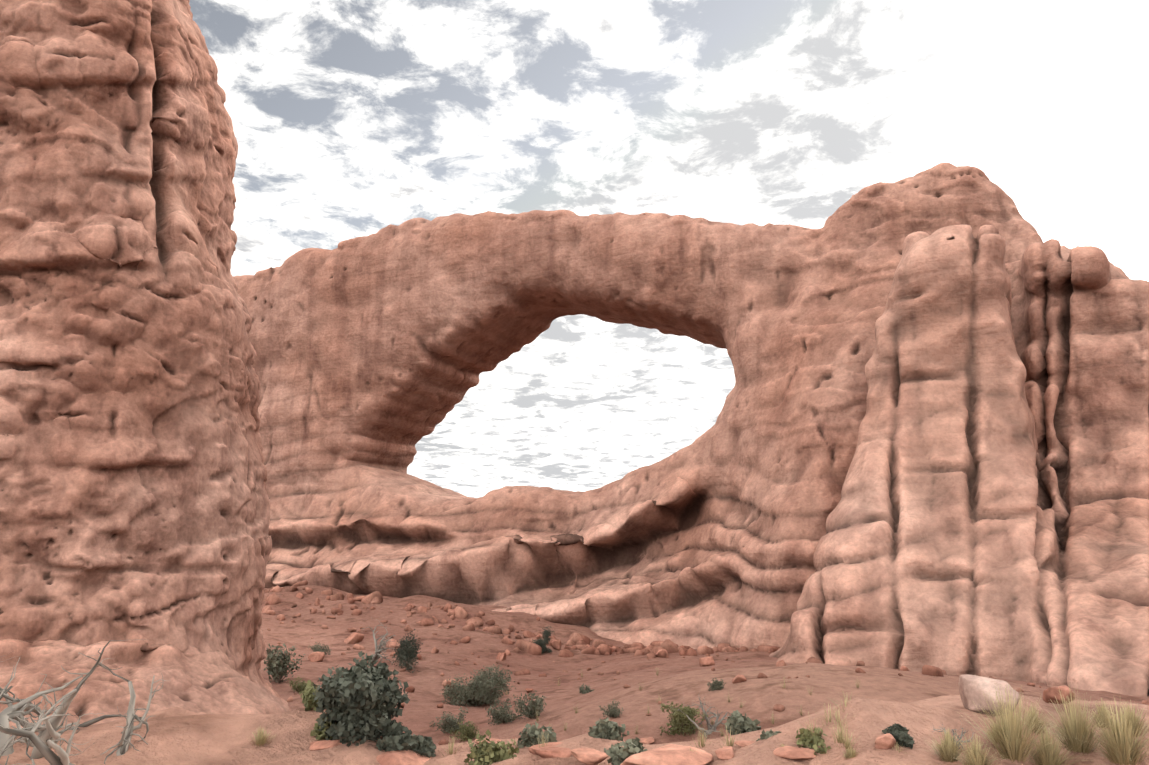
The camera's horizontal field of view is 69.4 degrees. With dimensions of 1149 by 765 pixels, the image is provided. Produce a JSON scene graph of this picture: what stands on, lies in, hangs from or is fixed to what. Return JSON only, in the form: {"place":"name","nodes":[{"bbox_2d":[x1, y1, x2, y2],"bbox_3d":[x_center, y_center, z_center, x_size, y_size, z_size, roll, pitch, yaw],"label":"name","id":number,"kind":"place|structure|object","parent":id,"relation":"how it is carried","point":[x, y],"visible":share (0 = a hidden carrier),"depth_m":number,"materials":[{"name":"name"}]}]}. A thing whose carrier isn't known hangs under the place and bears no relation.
{"place":"outdoors","nodes":[
{"label":"outdoors","id":0,"kind":"place"},
{"bbox_2d":[0,585,1148,764],"bbox_3d":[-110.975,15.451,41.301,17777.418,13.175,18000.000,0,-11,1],"label":"ground","id":1,"kind":"structure","parent":0,"point":[917,705],"depth_m":26.59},
{"bbox_2d":[0,608,141,735],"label":"dead juniper","id":2,"kind":"object","parent":1,"relation":"on","point":[89,722],"visible":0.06,"depth_m":7.43,"materials":[{"name":"grey wood"}]},
{"bbox_2d":[0,639,146,758],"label":"dead juniper","id":3,"kind":"object","parent":1,"relation":"on","point":[49,728],"visible":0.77,"depth_m":6.59,"materials":[{"name":"grey wood"}]},
{"bbox_2d":[0,652,165,764],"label":"dead juniper","id":4,"kind":"object","parent":1,"relation":"on","point":[123,744],"visible":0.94,"depth_m":6.25,"materials":[{"name":"grey wood"}]},
{"bbox_2d":[0,0,291,728],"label":"tower","id":5,"kind":"structure","parent":1,"relation":"on","point":[134,502],"depth_m":14.95,"materials":[{"name":"brown stone"}]},
{"bbox_2d":[263,643,306,682],"bbox_3d":[-13.604,12.967,38.374,1.504,1.865,2.142,-7,-13,33],"label":"twig shrub","id":6,"kind":"object","parent":1,"relation":"on","point":[277,665],"visible":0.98,"depth_m":38.10,"materials":[{"name":"green plant"}]},
{"bbox_2d":[287,676,313,692],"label":"twig shrub","id":7,"kind":"object","parent":1,"relation":"on","point":[300,686],"visible":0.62,"depth_m":36.65,"materials":[{"name":"green plant"}]},
{"bbox_2d":[298,680,318,710],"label":"twig shrub","id":8,"kind":"object","parent":1,"relation":"on","point":[308,700],"visible":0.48,"depth_m":7.85,"materials":[{"name":"green plant"}]},
{"bbox_2d":[308,652,324,661],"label":"rock","id":9,"kind":"object","parent":1,"relation":"on","point":[316,656],"depth_m":45.00,"materials":[{"name":"brown stone"}]},
{"bbox_2d":[308,642,330,654],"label":"twig shrub","id":10,"kind":"object","parent":1,"relation":"on","point":[318,648],"visible":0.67,"depth_m":47.70,"materials":[{"name":"green plant"}]},
{"bbox_2d":[310,713,335,740],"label":"twig shrub","id":11,"kind":"object","parent":1,"relation":"on","point":[320,735],"visible":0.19,"depth_m":7.28,"materials":[{"name":"green plant"}]},
{"bbox_2d":[309,740,341,750],"bbox_3d":[-2.114,3.084,7.054,0.354,0.101,0.264,-8,-13,35],"label":"slab","id":12,"kind":"object","parent":1,"relation":"on","point":[320,745],"depth_m":6.97,"materials":[{"name":"brown stone"}]},
{"bbox_2d":[344,632,363,643],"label":"rock","id":13,"kind":"object","parent":1,"relation":"on","point":[354,638],"depth_m":55.70,"materials":[{"name":"brown stone"}]},
{"bbox_2d":[312,651,411,746],"bbox_3d":[-1.888,2.915,7.429,0.902,0.903,1.039,-7,-13,35],"label":"juniper shrub","id":14,"kind":"object","parent":1,"relation":"on","point":[360,700],"visible":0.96,"depth_m":7.21,"materials":[{"name":"green plant"}]},
{"bbox_2d":[363,616,394,661],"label":"snag","id":15,"kind":"object","parent":1,"relation":"on","point":[379,649],"visible":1,"depth_m":44.96,"materials":[{"name":"grey wood"}]},
{"bbox_2d":[387,639,399,647],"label":"rock","id":16,"kind":"object","parent":1,"relation":"on","point":[391,644],"depth_m":54.95,"materials":[{"name":"brown stone"}]},
{"bbox_2d":[375,733,435,757],"bbox_3d":[-1.462,3.251,7.197,0.554,0.425,0.368,0,-11,1],"label":"juniper shrub","id":17,"kind":"object","parent":1,"relation":"on","point":[423,746],"visible":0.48,"depth_m":7.14,"materials":[{"name":"green plant"}]},
{"bbox_2d":[376,750,434,764],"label":"slab","id":18,"kind":"object","parent":1,"relation":"on","point":[404,757],"depth_m":6.92,"materials":[{"name":"orange stone"}]},
{"bbox_2d":[392,629,422,673],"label":"juniper shrub","id":19,"kind":"object","parent":1,"relation":"on","point":[407,652],"visible":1,"depth_m":43.51,"materials":[{"name":"green plant"}]},
{"bbox_2d":[429,707,468,732],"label":"twig shrub","id":20,"kind":"object","parent":1,"relation":"on","point":[450,723],"visible":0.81,"depth_m":30.15,"materials":[{"name":"green plant"}]},
{"bbox_2d":[442,679,455,687],"bbox_3d":[-6.011,14.517,39.918,0.740,0.462,0.644,0,-11,1],"label":"rock","id":21,"kind":"object","parent":1,"relation":"on","point":[445,681],"visible":0.52,"depth_m":39.72,"materials":[{"name":"brown stone"}]},
{"bbox_2d":[450,720,482,741],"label":"twig shrub","id":22,"kind":"object","parent":1,"relation":"on","point":[467,733],"visible":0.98,"depth_m":28.56,"materials":[{"name":"green plant"}]},
{"bbox_2d":[440,664,515,706],"bbox_3d":[-4.275,13.553,36.522,3.346,2.212,2.526,0,-11,1],"label":"juniper shrub","id":23,"kind":"object","parent":1,"relation":"on","point":[482,689],"visible":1,"depth_m":36.20,"materials":[{"name":"green plant"}]},
{"bbox_2d":[474,738,500,743],"bbox_3d":[-0.750,3.155,7.262,0.298,0.064,0.204,-10,-14,42],"label":"slab","id":24,"kind":"object","parent":1,"relation":"on","point":[495,740],"depth_m":7.25,"materials":[{"name":"brown stone"}]},
{"bbox_2d":[463,730,518,764],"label":"twig shrub","id":25,"kind":"object","parent":1,"relation":"on","point":[487,753],"visible":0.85,"depth_m":6.61,"materials":[{"name":"green plant"}]},
{"bbox_2d":[496,653,505,660],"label":"rock","id":26,"kind":"object","parent":1,"relation":"on","point":[501,656],"depth_m":51.64,"materials":[{"name":"brown stone"}]},
{"bbox_2d":[485,698,522,725],"bbox_3d":[-2.518,12.000,30.194,1.444,0.987,1.133,0,-11,1],"label":"twig shrub","id":27,"kind":"object","parent":1,"relation":"on","point":[500,715],"visible":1,"depth_m":30.01,"materials":[{"name":"green plant"}]},
{"bbox_2d":[525,688,532,692],"bbox_3d":[-2.135,14.545,39.111,0.371,0.235,0.319,0,-11,1],"label":"rock","id":28,"kind":"object","parent":1,"relation":"on","point":[528,690],"visible":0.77,"depth_m":39.03,"materials":[{"name":"brown stone"}]},
{"bbox_2d":[513,690,546,718],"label":"twig shrub","id":29,"kind":"object","parent":1,"relation":"on","point":[532,709],"visible":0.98,"depth_m":29.65,"materials":[{"name":"green plant"}]},
{"bbox_2d":[517,721,556,747],"bbox_3d":[-0.307,3.145,7.201,0.396,0.373,0.407,-3,-11,17],"label":"twig shrub","id":30,"kind":"object","parent":1,"relation":"on","point":[528,737],"visible":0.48,"depth_m":7.17,"materials":[{"name":"green plant"}]},
{"bbox_2d":[532,626,554,653],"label":"juniper shrub","id":31,"kind":"object","parent":1,"relation":"on","point":[541,642],"visible":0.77,"depth_m":56.60,"materials":[{"name":"green plant"}]},
{"bbox_2d":[528,742,571,757],"bbox_3d":[-0.144,2.913,6.517,0.493,0.126,0.374,-14,-18,53],"label":"slab","id":32,"kind":"object","parent":1,"relation":"on","point":[550,751],"depth_m":6.39,"materials":[{"name":"orange stone"}]},
{"bbox_2d":[550,640,560,649],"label":"boulder","id":33,"kind":"object","parent":1,"relation":"on","point":[555,644],"visible":0.94,"depth_m":57.63,"materials":[{"name":"brown stone"}]},
{"bbox_2d":[579,683,593,693],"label":"twig shrub","id":34,"kind":"object","parent":1,"relation":"on","point":[586,690],"visible":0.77,"depth_m":35.34,"materials":[{"name":"green plant"}]},
{"bbox_2d":[571,748,608,764],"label":"boulder","id":35,"kind":"object","parent":1,"relation":"on","point":[588,756],"visible":1,"depth_m":6.05,"materials":[{"name":"orange stone"}]},
{"bbox_2d":[597,644,614,651],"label":"rocks","id":36,"kind":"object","parent":1,"relation":"on","point":[611,648],"depth_m":58.62,"materials":[{"name":"brown stone"}]},
{"bbox_2d":[588,718,628,740],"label":"twig shrub","id":37,"kind":"object","parent":1,"relation":"on","point":[606,729],"visible":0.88,"depth_m":6.64,"materials":[{"name":"green plant"}]},
{"bbox_2d":[599,699,623,717],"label":"twig shrub","id":38,"kind":"object","parent":1,"relation":"on","point":[613,711],"visible":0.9,"depth_m":26.38,"materials":[{"name":"green plant"}]},
{"bbox_2d":[604,737,647,764],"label":"twig shrub","id":39,"kind":"object","parent":1,"relation":"on","point":[617,754],"visible":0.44,"depth_m":6.14,"materials":[{"name":"green plant"}]},
{"bbox_2d":[639,737,654,743],"bbox_3d":[2.068,10.164,23.552,0.598,0.146,0.486,-9,-14,39],"label":"rock","id":40,"kind":"object","parent":1,"relation":"on","point":[648,740],"depth_m":23.40,"materials":[{"name":"brown stone"}]},
{"bbox_2d":[655,649,668,657],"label":"rock","id":41,"kind":"object","parent":1,"relation":"on","point":[661,653],"depth_m":50.90,"materials":[{"name":"brown stone"}]},
{"bbox_2d":[620,744,712,764],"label":"slab","id":42,"kind":"object","parent":1,"relation":"on","point":[671,754],"depth_m":5.85,"materials":[{"name":"orange stone"}]},
{"bbox_2d":[659,701,707,735],"bbox_3d":[3.107,9.784,23.902,1.108,1.134,1.886,9,-14,-40],"label":"juniper shrub","id":43,"kind":"object","parent":1,"relation":"on","point":[681,722],"visible":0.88,"depth_m":23.69,"materials":[{"name":"green plant"}]},
{"bbox_2d":[233,162,1148,697],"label":"rock arch","id":44,"kind":"structure","parent":1,"relation":"on","point":[921,442],"depth_m":70.15,"materials":[{"name":"brown stone"}]},
{"bbox_2d":[250,668,1148,764],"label":"dry grass","id":45,"kind":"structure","parent":1,"relation":"on","point":[1076,733],"depth_m":5.43,"materials":[{"name":"beige plant"}]},
{"bbox_2d":[671,694,730,738],"bbox_3d":[3.452,9.480,23.694,2.215,1.220,1.596,7,-12,-33],"label":"snag","id":46,"kind":"object","parent":1,"relation":"on","point":[711,728],"visible":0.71,"depth_m":23.56,"materials":[{"name":"grey wood"}]},
{"bbox_2d":[261,580,1148,744],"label":"rubble","id":47,"kind":"object","parent":1,"relation":"on","point":[574,641],"visible":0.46,"depth_m":58.51,"materials":[{"name":"brown stone"}]},
{"bbox_2d":[699,656,714,666],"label":"rock","id":48,"kind":"object","parent":1,"relation":"on","point":[706,661],"depth_m":42.76,"materials":[{"name":"brown stone"}]},
{"bbox_2d":[707,678,725,690],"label":"twig shrub","id":49,"kind":"object","parent":1,"relation":"on","point":[717,685],"visible":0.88,"depth_m":27.29,"materials":[{"name":"green plant"}]},
{"bbox_2d":[715,746,733,759],"bbox_3d":[1.094,2.684,6.005,0.148,0.075,0.246,0,-11,1],"label":"boulder","id":50,"kind":"object","parent":1,"relation":"on","point":[725,753],"visible":0.88,"depth_m":5.95,"materials":[{"name":"orange stone"}]},
{"bbox_2d":[732,674,746,683],"bbox_3d":[5.551,10.035,27.973,0.497,0.393,0.439,0,-11,1],"label":"rock","id":51,"kind":"object","parent":1,"relation":"on","point":[738,678],"depth_m":27.81,"materials":[{"name":"brown stone"}]},
{"bbox_2d":[724,710,760,734],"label":"twig shrub","id":52,"kind":"object","parent":1,"relation":"on","point":[737,721],"visible":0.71,"depth_m":6.66,"materials":[{"name":"green plant"}]},
{"bbox_2d":[734,740,754,746],"bbox_3d":[1.289,2.680,6.135,0.224,0.057,0.128,-5,-12,27],"label":"slab","id":53,"kind":"object","parent":1,"relation":"on","point":[742,743],"depth_m":6.12,"materials":[{"name":"brown stone"}]},
{"bbox_2d":[756,729,781,740],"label":"twig shrub","id":54,"kind":"object","parent":1,"relation":"on","point":[766,735],"visible":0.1,"depth_m":6.12,"materials":[{"name":"green plant"}]},
{"bbox_2d":[773,746,815,759],"bbox_3d":[1.569,2.579,5.758,0.416,0.098,0.311,0,-11,1],"label":"slab","id":55,"kind":"object","parent":1,"relation":"on","point":[791,753],"depth_m":5.67,"materials":[{"name":"orange stone"}]},
{"bbox_2d":[795,727,831,754],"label":"twig shrub","id":56,"kind":"object","parent":1,"relation":"on","point":[813,741],"visible":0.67,"depth_m":5.79,"materials":[{"name":"green plant"}]},
{"bbox_2d":[875,733,895,748],"bbox_3d":[2.089,2.409,5.563,0.128,0.107,0.201,-5,-12,27],"label":"boulder","id":57,"kind":"object","parent":1,"relation":"on","point":[886,741],"visible":0.88,"depth_m":5.49,"materials":[{"name":"brown stone"}]},
{"bbox_2d":[882,723,915,748],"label":"juniper shrub","id":58,"kind":"object","parent":1,"relation":"on","point":[900,735],"visible":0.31,"depth_m":5.59,"materials":[{"name":"green plant"}]},
{"bbox_2d":[931,720,978,749],"bbox_3d":[2.585,2.389,5.639,0.209,0.224,0.324,3,-11,-15],"label":"dry bush","id":59,"kind":"object","parent":1,"relation":"on","point":[961,735],"visible":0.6,"depth_m":5.59,"materials":[{"name":"brown plant"}]},
{"bbox_2d":[958,674,1019,715],"bbox_3d":[3.143,2.401,6.290,0.335,0.321,0.460,0,-11,1],"label":"boulder","id":60,"kind":"object","parent":1,"relation":"on","point":[972,688],"visible":0.77,"depth_m":6.21,"materials":[{"name":"beige stone"}]},
{"bbox_2d":[1043,685,1074,703],"bbox_3d":[3.722,2.393,6.364,0.185,0.136,0.169,0,-11,1],"label":"boulder","id":61,"kind":"object","parent":1,"relation":"on","point":[1051,693],"visible":0.81,"depth_m":6.33,"materials":[{"name":"brown stone"}]},
{"bbox_2d":[189,0,1148,497],"label":"sky","id":62,"kind":"structure","parent":0,"point":[351,119],"materials":[{"name":"white"}]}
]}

